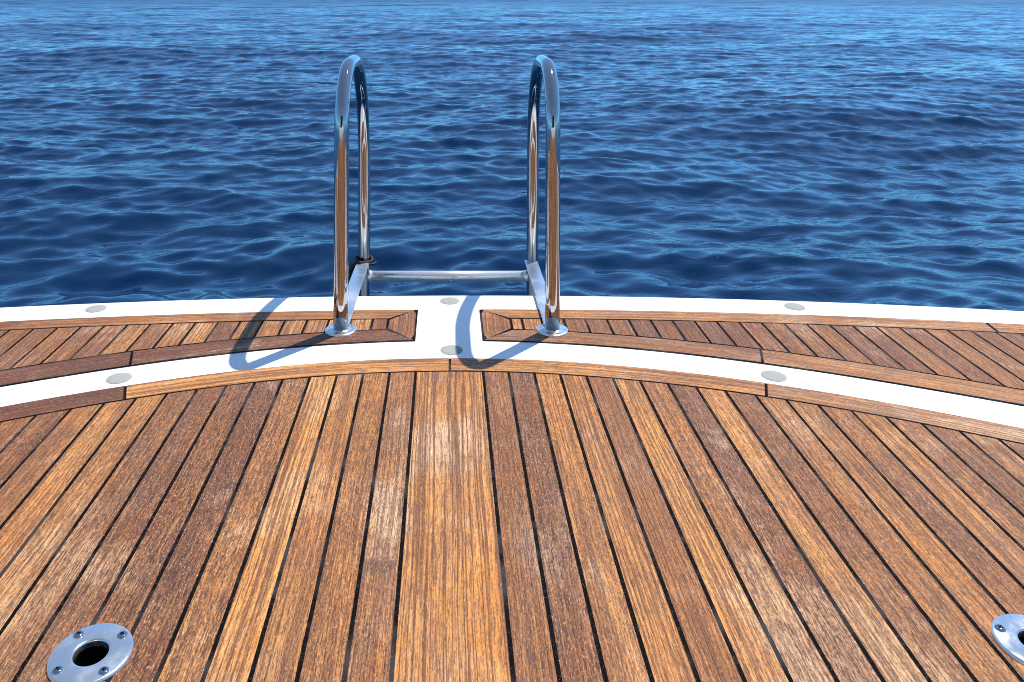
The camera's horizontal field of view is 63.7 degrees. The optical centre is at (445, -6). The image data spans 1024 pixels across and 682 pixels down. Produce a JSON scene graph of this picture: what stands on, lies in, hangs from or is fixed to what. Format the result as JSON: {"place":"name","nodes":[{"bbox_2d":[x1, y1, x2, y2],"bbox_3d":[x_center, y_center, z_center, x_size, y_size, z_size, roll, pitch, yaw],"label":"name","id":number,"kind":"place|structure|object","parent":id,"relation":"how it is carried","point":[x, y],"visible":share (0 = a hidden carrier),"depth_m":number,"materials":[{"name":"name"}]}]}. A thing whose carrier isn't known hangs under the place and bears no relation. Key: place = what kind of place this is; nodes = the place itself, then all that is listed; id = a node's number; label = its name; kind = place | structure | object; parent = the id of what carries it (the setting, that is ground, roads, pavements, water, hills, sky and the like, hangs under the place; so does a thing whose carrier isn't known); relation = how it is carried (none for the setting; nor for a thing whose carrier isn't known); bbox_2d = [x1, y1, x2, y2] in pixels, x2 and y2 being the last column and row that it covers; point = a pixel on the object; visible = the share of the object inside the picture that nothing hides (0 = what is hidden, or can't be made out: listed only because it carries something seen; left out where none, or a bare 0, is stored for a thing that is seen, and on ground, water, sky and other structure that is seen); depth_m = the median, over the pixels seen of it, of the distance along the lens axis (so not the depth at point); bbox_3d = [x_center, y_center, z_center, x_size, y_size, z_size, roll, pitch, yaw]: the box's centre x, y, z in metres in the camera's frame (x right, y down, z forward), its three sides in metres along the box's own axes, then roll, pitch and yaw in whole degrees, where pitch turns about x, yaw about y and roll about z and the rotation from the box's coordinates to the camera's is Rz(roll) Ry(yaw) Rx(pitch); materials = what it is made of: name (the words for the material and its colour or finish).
{"place":"outdoors","nodes":[
{"label":"outdoors","id":0,"kind":"place"},
{"bbox_2d":[0,0,1023,310],"bbox_3d":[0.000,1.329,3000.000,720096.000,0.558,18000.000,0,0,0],"label":"water","id":1,"kind":"structure","parent":0,"point":[776,150],"depth_m":7.27,"materials":[{"name":"blue liquid"}]},
{"bbox_2d":[0,296,1023,681],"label":"motor yacht","id":2,"kind":"object","parent":1,"relation":"on","point":[388,490],"visible":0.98,"depth_m":1.32,"materials":[{"name":"brown wood"}]},
{"bbox_2d":[46,623,133,681],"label":"deck socket","id":3,"kind":"object","parent":2,"relation":"attached to","point":[106,651],"visible":1,"depth_m":0.99,"materials":[{"name":"silver metal"}]},
{"bbox_2d":[85,305,106,312],"bbox_3d":[-0.890,0.799,2.085,0.050,0.001,0.050,0,0,0],"label":"deck plug","id":4,"kind":"object","parent":2,"relation":"on","point":[95,308],"visible":1,"depth_m":2.08,"materials":[{"name":"grey plastic"}]},
{"bbox_2d":[106,372,131,383],"bbox_3d":[-0.681,0.799,1.707,0.050,0.001,0.050,0,0,0],"label":"deck plug","id":5,"kind":"object","parent":2,"relation":"on","point":[118,378],"visible":1,"depth_m":1.71,"materials":[{"name":"grey plastic"}]},
{"bbox_2d":[325,55,567,336],"bbox_3d":[0.002,0.881,2.189,0.578,1.439,0.562,0,0,0],"label":"swim ladder","id":6,"kind":"object","parent":2,"relation":"attached to","point":[546,293],"visible":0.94,"depth_m":2.01,"materials":[{"name":"silver metal"}]},
{"bbox_2d":[348,255,376,283],"bbox_3d":[-0.255,0.861,2.442,0.093,0.160,0.065,0,0,-17],"label":"cord","id":7,"kind":"object","parent":6,"relation":"attached to","point":[353,265],"visible":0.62,"depth_m":2.42,"materials":[{"name":"black plastic"}]},
{"bbox_2d":[440,297,458,304],"bbox_3d":[0.010,0.799,2.138,0.050,0.001,0.050,0,0,0],"label":"deck plug","id":8,"kind":"object","parent":2,"relation":"on","point":[449,300],"visible":1,"depth_m":2.14,"materials":[{"name":"grey plastic"}]},
{"bbox_2d":[440,345,462,354],"bbox_3d":[0.013,0.799,1.843,0.050,0.001,0.050,0,0,0],"label":"deck plug","id":9,"kind":"object","parent":2,"relation":"on","point":[451,349],"visible":1,"depth_m":1.84,"materials":[{"name":"grey plastic"}]},
{"bbox_2d":[761,370,786,381],"bbox_3d":[0.687,0.799,1.717,0.050,0.001,0.050,0,0,0],"label":"deck plug","id":10,"kind":"object","parent":2,"relation":"on","point":[771,375],"visible":1,"depth_m":1.71,"materials":[{"name":"grey plastic"}]},
{"bbox_2d":[784,303,804,309],"bbox_3d":[0.893,0.799,2.098,0.050,0.001,0.050,0,0,0],"label":"deck plug","id":11,"kind":"object","parent":2,"relation":"on","point":[793,306],"visible":1,"depth_m":2.10,"materials":[{"name":"grey plastic"}]},
{"bbox_2d":[991,614,1023,664],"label":"deck socket","id":12,"kind":"object","parent":2,"relation":"attached to","point":[1007,631],"visible":1,"depth_m":1.02,"materials":[{"name":"silver metal"}]}
]}

